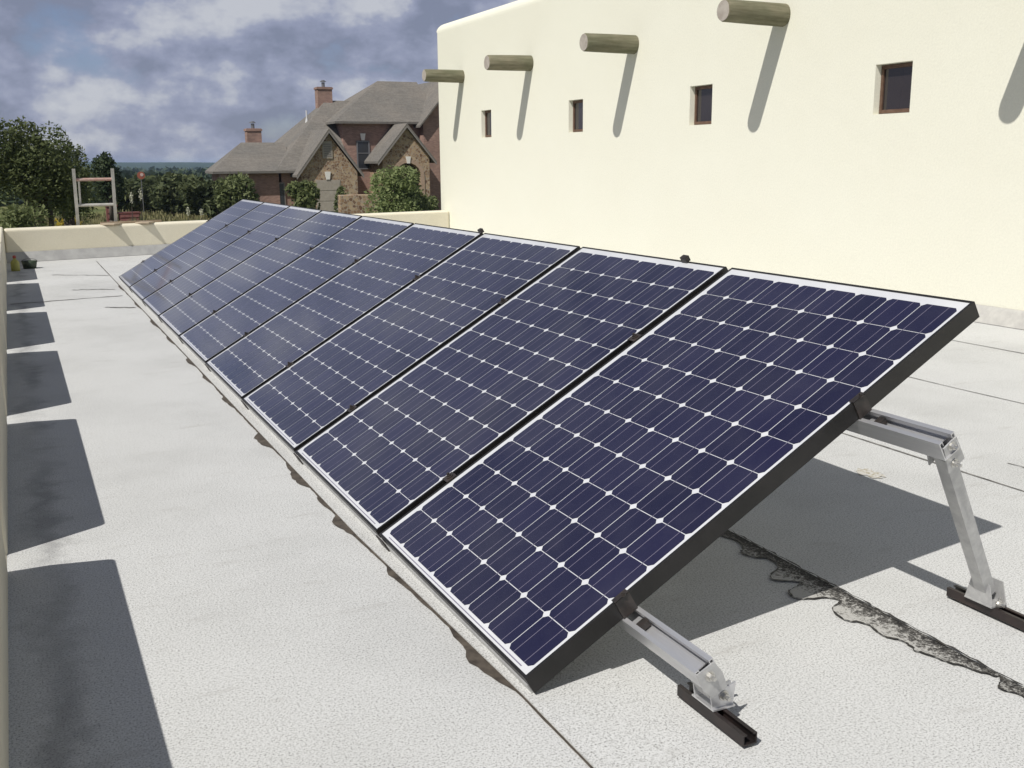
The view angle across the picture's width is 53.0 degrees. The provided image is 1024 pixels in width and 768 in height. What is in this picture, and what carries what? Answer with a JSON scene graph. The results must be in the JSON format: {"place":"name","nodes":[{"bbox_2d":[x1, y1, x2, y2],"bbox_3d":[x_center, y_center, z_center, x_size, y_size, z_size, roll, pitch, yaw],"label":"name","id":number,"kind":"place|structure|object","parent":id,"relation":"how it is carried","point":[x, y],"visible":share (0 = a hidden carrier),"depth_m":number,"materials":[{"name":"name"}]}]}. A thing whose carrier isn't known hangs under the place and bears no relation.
{"place":"outdoors","nodes":[
{"label":"outdoors","id":0,"kind":"place"},
{"bbox_2d":[21,258,36,268],"bbox_3d":[-5.935,-1.485,12.637,0.181,0.125,0.177,-6,14,-25],"label":"bucket","id":1,"kind":"object","parent":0,"point":[29,264],"visible":1,"depth_m":12.58,"materials":[{"name":"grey plastic"}]},
{"bbox_2d":[0,206,196,225],"bbox_3d":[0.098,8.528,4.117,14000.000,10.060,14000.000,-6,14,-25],"label":"ground","id":2,"kind":"structure","parent":0,"point":[101,209],"depth_m":97.39,"materials":[{"name":"green plant"}]},
{"bbox_2d":[0,227,8,767],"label":"parapet wall","id":3,"kind":"structure","parent":2,"relation":"on","point":[4,727],"depth_m":3.35,"materials":[{"name":"paint"}]},
{"bbox_2d":[0,120,9,206],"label":"oak tree","id":4,"kind":"object","parent":2,"relation":"on","point":[3,174],"visible":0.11,"depth_m":35.19,"materials":[{"name":"green plant"}]},
{"bbox_2d":[0,200,52,241],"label":"shrub","id":5,"kind":"object","parent":2,"relation":"on","point":[18,216],"visible":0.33,"depth_m":29.81,"materials":[{"name":"green plant"}]},
{"bbox_2d":[0,116,89,226],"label":"oak tree","id":6,"kind":"object","parent":2,"relation":"on","point":[43,172],"visible":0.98,"depth_m":34.19,"materials":[{"name":"green plant"}]},
{"bbox_2d":[47,217,81,225],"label":"flower shrub","id":7,"kind":"object","parent":2,"relation":"on","point":[60,223],"visible":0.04,"depth_m":58.61,"materials":[{"name":"yellow plant"}]},
{"bbox_2d":[33,140,99,225],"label":"oak tree","id":8,"kind":"object","parent":2,"relation":"on","point":[69,221],"visible":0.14,"depth_m":41.00,"materials":[{"name":"green plant"}]},
{"bbox_2d":[72,168,117,224],"bbox_3d":[-5.909,-0.984,14.895,0.535,4.190,0.930,-6,14,-25],"label":"ladder","id":9,"kind":"object","parent":2,"relation":"on","point":[111,179],"visible":0.22,"depth_m":14.18,"materials":[{"name":"paint"}]},
{"bbox_2d":[0,165,211,206],"bbox_3d":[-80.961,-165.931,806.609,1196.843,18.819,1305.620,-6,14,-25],"label":"woodland","id":10,"kind":"object","parent":2,"relation":"on","point":[128,172],"visible":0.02,"depth_m":357.62,"materials":[{"name":"green plant"}]},
{"bbox_2d":[89,151,125,221],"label":"cedar tree","id":11,"kind":"object","parent":2,"relation":"on","point":[102,164],"visible":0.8,"depth_m":57.51,"materials":[{"name":"green plant"}]},
{"bbox_2d":[105,204,117,221],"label":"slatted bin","id":12,"kind":"object","parent":2,"relation":"on","point":[107,214],"visible":0.27,"depth_m":65.44,"materials":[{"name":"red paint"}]},
{"bbox_2d":[99,180,152,212],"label":"cedar tree","id":13,"kind":"object","parent":2,"relation":"on","point":[125,202],"visible":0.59,"depth_m":80.84,"materials":[{"name":"green plant"}]},
{"bbox_2d":[117,211,140,220],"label":"slatted bin","id":14,"kind":"object","parent":2,"relation":"on","point":[124,216],"visible":0.46,"depth_m":65.91,"materials":[{"name":"red paint"}]},
{"bbox_2d":[137,172,144,212],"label":"sign","id":15,"kind":"object","parent":2,"relation":"on","point":[141,175],"visible":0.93,"depth_m":76.67,"materials":[{"name":"red"}]},
{"bbox_2d":[138,189,151,219],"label":"yucca","id":16,"kind":"object","parent":2,"relation":"on","point":[140,195],"visible":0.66,"depth_m":65.29,"materials":[{"name":"green plant"}]},
{"bbox_2d":[124,174,167,213],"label":"cedar tree","id":17,"kind":"object","parent":2,"relation":"on","point":[149,180],"visible":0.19,"depth_m":84.41,"materials":[{"name":"green plant"}]},
{"bbox_2d":[146,171,205,217],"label":"cedar tree","id":18,"kind":"object","parent":2,"relation":"on","point":[165,192],"visible":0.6,"depth_m":77.16,"materials":[{"name":"green plant"}]},
{"bbox_2d":[176,179,225,218],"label":"cedar tree","id":19,"kind":"object","parent":2,"relation":"on","point":[198,195],"visible":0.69,"depth_m":69.18,"materials":[{"name":"green plant"}]},
{"bbox_2d":[3,210,448,252],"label":"parapet wall","id":20,"kind":"structure","parent":2,"relation":"on","point":[26,239],"depth_m":14.17,"materials":[{"name":"paint"}]},
{"bbox_2d":[6,244,169,262],"bbox_3d":[-3.805,-2.100,15.367,6.917,0.126,0.095,-9,15,-35],"label":"roof flashing","id":21,"kind":"object","parent":20,"relation":"attached to","point":[49,255],"visible":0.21,"depth_m":13.93,"materials":[{"name":"white metal"}]},
{"bbox_2d":[100,223,121,224],"bbox_3d":[-5.526,-2.207,14.162,0.210,0.020,0.210,1,12,8],"label":"tile","id":22,"kind":"object","parent":20,"relation":"on","point":[110,223],"visible":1,"depth_m":14.08,"materials":[{"name":"beige stone"}]},
{"bbox_2d":[100,220,161,223],"bbox_3d":[-5.364,-2.284,14.487,0.855,0.030,0.059,-9,15,-35],"label":"board","id":23,"kind":"object","parent":20,"relation":"on","point":[122,222],"visible":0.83,"depth_m":14.44,"materials":[{"name":"brown wood"}]},
{"bbox_2d":[135,221,154,223],"bbox_3d":[-5.158,-2.271,14.440,0.200,0.020,0.200,1,12,5],"label":"tile","id":24,"kind":"object","parent":20,"relation":"on","point":[144,222],"visible":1,"depth_m":14.35,"materials":[{"name":"beige stone"}]},
{"bbox_2d":[213,172,262,211],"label":"shrub","id":25,"kind":"object","parent":2,"relation":"on","point":[233,189],"visible":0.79,"depth_m":66.86,"materials":[{"name":"green plant"}]},
{"bbox_2d":[284,179,320,209],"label":"shrub","id":26,"kind":"object","parent":2,"relation":"on","point":[303,194],"visible":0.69,"depth_m":58.51,"materials":[{"name":"green plant"}]},
{"bbox_2d":[333,186,350,211],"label":"shrub","id":27,"kind":"object","parent":2,"relation":"on","point":[340,191],"visible":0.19,"depth_m":62.11,"materials":[{"name":"green plant"}]},
{"bbox_2d":[362,165,423,212],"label":"shrub","id":28,"kind":"object","parent":2,"relation":"on","point":[388,193],"visible":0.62,"depth_m":50.58,"materials":[{"name":"green plant"}]},
{"bbox_2d":[400,184,432,210],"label":"shrub","id":29,"kind":"object","parent":2,"relation":"on","point":[423,204],"visible":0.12,"depth_m":52.76,"materials":[{"name":"green plant"}]},
{"bbox_2d":[422,196,438,210],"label":"shrub","id":30,"kind":"object","parent":2,"relation":"on","point":[434,200],"visible":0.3,"depth_m":56.88,"materials":[{"name":"green plant"}]},
{"bbox_2d":[422,0,1023,310],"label":"adobe house","id":31,"kind":"structure","parent":2,"relation":"on","point":[875,143],"depth_m":10.07,"materials":[{"name":"beige paint"}]},
{"bbox_2d":[485,110,490,136],"bbox_3d":[-0.326,-3.981,15.718,0.028,0.392,0.352,-6,14,-25],"label":"window","id":32,"kind":"structure","parent":31,"relation":"in","point":[487,113],"depth_m":15.80,"materials":[{"name":"clear glass"}]},
{"bbox_2d":[7,254,1023,767],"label":"roof deck","id":33,"kind":"structure","parent":31,"relation":"on","point":[197,578],"depth_m":2.95,"materials":[{"name":"white concrete"}]},
{"bbox_2d":[10,255,19,270],"bbox_3d":[-5.971,-1.452,12.342,0.099,0.187,0.097,-6,14,-25],"label":"bottle","id":34,"kind":"object","parent":33,"relation":"on","point":[15,264],"visible":1,"depth_m":12.31,"materials":[{"name":"yellow plastic"}]},
{"bbox_2d":[96,261,592,767],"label":"roof tar","id":35,"kind":"object","parent":33,"relation":"on","point":[478,659],"visible":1,"depth_m":3.09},
{"bbox_2d":[95,258,729,767],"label":"roof lap","id":36,"kind":"object","parent":33,"relation":"on","point":[593,708],"visible":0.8,"depth_m":2.39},
{"bbox_2d":[16,275,1023,490],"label":"roof seams","id":37,"kind":"object","parent":33,"relation":"on","point":[843,433],"visible":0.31,"depth_m":5.27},
{"bbox_2d":[120,220,1023,746],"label":"panel rack","id":38,"kind":"object","parent":33,"relation":"on","point":[708,694],"visible":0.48,"depth_m":2.56,"materials":[{"name":"metal"}]},
{"bbox_2d":[119,199,263,286],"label":"solar panel","id":39,"kind":"object","parent":38,"relation":"on","point":[179,247],"visible":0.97,"depth_m":10.79,"materials":[{"name":"blue glass"}]},
{"bbox_2d":[129,202,289,299],"bbox_3d":[-2.910,-1.289,9.869,1.592,0.052,1.067,-36,24,-15],"label":"solar panel","id":40,"kind":"object","parent":38,"relation":"on","point":[191,258],"visible":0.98,"depth_m":9.82,"materials":[{"name":"blue glass"}]},
{"bbox_2d":[142,206,321,316],"bbox_3d":[-2.433,-1.083,8.900,1.592,0.052,1.067,-36,24,-15],"label":"solar panel","id":41,"kind":"object","parent":38,"relation":"on","point":[168,296],"visible":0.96,"depth_m":8.84,"materials":[{"name":"blue glass"}]},
{"bbox_2d":[159,210,361,337],"bbox_3d":[-1.956,-0.878,7.931,1.592,0.052,1.067,-36,24,-15],"label":"solar panel","id":42,"kind":"object","parent":38,"relation":"on","point":[223,290],"visible":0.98,"depth_m":7.87,"materials":[{"name":"blue glass"}]},
{"bbox_2d":[179,216,413,364],"bbox_3d":[-1.479,-0.672,6.962,1.592,0.052,1.067,-36,24,-15],"label":"solar panel","id":43,"kind":"object","parent":38,"relation":"on","point":[251,310],"visible":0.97,"depth_m":6.89,"materials":[{"name":"blue glass"}]},
{"bbox_2d":[206,223,482,401],"bbox_3d":[-1.002,-0.466,5.993,1.592,0.052,1.067,-36,24,-15],"label":"solar panel","id":44,"kind":"object","parent":38,"relation":"on","point":[252,361],"visible":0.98,"depth_m":5.91,"materials":[{"name":"blue glass"}]},
{"bbox_2d":[242,233,579,453],"bbox_3d":[-0.525,-0.260,5.024,1.592,0.052,1.067,-36,24,-15],"label":"solar panel","id":45,"kind":"object","parent":38,"relation":"on","point":[301,402],"visible":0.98,"depth_m":4.93,"materials":[{"name":"blue glass"}]},
{"bbox_2d":[295,247,727,537],"bbox_3d":[-0.049,-0.054,4.055,1.592,0.052,1.067,-36,24,-15],"label":"solar panel","id":46,"kind":"object","parent":38,"relation":"on","point":[379,462],"visible":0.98,"depth_m":3.94,"materials":[{"name":"blue glass"}]},
{"bbox_2d":[379,268,979,692],"bbox_3d":[0.428,0.151,3.086,1.592,0.052,1.067,-36,24,-15],"label":"solar panel","id":47,"kind":"object","parent":38,"relation":"on","point":[651,462],"visible":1,"depth_m":2.92,"materials":[{"name":"blue glass"}]},
{"bbox_2d":[856,468,885,478],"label":"roof dirt","id":48,"kind":"structure","parent":33,"relation":"on","point":[871,473],"depth_m":4.11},
{"bbox_2d":[721,530,1023,696],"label":"tar streak","id":49,"kind":"object","parent":33,"relation":"on","point":[848,607],"visible":0.86,"depth_m":2.85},
{"bbox_2d":[573,100,582,131],"bbox_3d":[0.887,-3.457,13.255,0.028,0.392,0.362,-6,14,-25],"label":"window","id":50,"kind":"structure","parent":31,"relation":"in","point":[577,105],"depth_m":13.31,"materials":[{"name":"clear glass"}]},
{"bbox_2d":[694,85,712,124],"bbox_3d":[2.058,-2.952,10.875,0.028,0.392,0.382,-6,14,-25],"label":"window","id":51,"kind":"structure","parent":31,"relation":"in","point":[703,94],"depth_m":10.92,"materials":[{"name":"clear glass"}]},
{"bbox_2d":[728,269,1023,329],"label":"wall flashing","id":52,"kind":"object","parent":31,"relation":"attached to","point":[1005,317],"depth_m":7.71,"materials":[{"name":"white metal"}]},
{"bbox_2d":[879,62,912,113],"bbox_3d":[3.213,-2.454,8.529,0.028,0.392,0.387,-6,14,-25],"label":"window","id":53,"kind":"structure","parent":31,"relation":"in","point":[896,79],"depth_m":8.56,"materials":[{"name":"black glass"}]},
{"bbox_2d":[10,209,211,227],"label":"tall grass","id":54,"kind":"structure","parent":0,"point":[162,215],"depth_m":72.36,"materials":[{"name":"green plant"}]},
{"bbox_2d":[28,162,214,169],"bbox_3d":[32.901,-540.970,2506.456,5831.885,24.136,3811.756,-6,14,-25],"label":"hills","id":55,"kind":"structure","parent":0,"point":[148,165],"depth_m":2429.38,"materials":[{"name":"green plant"}]},
{"bbox_2d":[0,0,516,162],"label":"sky","id":56,"kind":"structure","parent":0,"point":[134,80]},
{"bbox_2d":[205,80,440,211],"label":"brick house","id":57,"kind":"structure","parent":0,"point":[328,145],"depth_m":76.21,"materials":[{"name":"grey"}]},
{"bbox_2d":[279,182,285,204],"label":"window","id":58,"kind":"structure","parent":57,"relation":"in","point":[281,184],"depth_m":73.79,"materials":[{"name":"grey glass"}]},
{"bbox_2d":[316,180,339,211],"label":"garage door","id":59,"kind":"structure","parent":57,"relation":"in","point":[328,188],"depth_m":73.66,"materials":[{"name":"beige stone"}]},
{"bbox_2d":[356,141,369,168],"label":"window","id":60,"kind":"structure","parent":57,"relation":"in","point":[362,147],"depth_m":77.28,"materials":[{"name":"grey"}]},
{"bbox_2d":[338,194,377,213],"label":"garden wall","id":61,"kind":"structure","parent":0,"point":[351,204],"depth_m":58.83,"materials":[{"name":"stone"}]}
]}

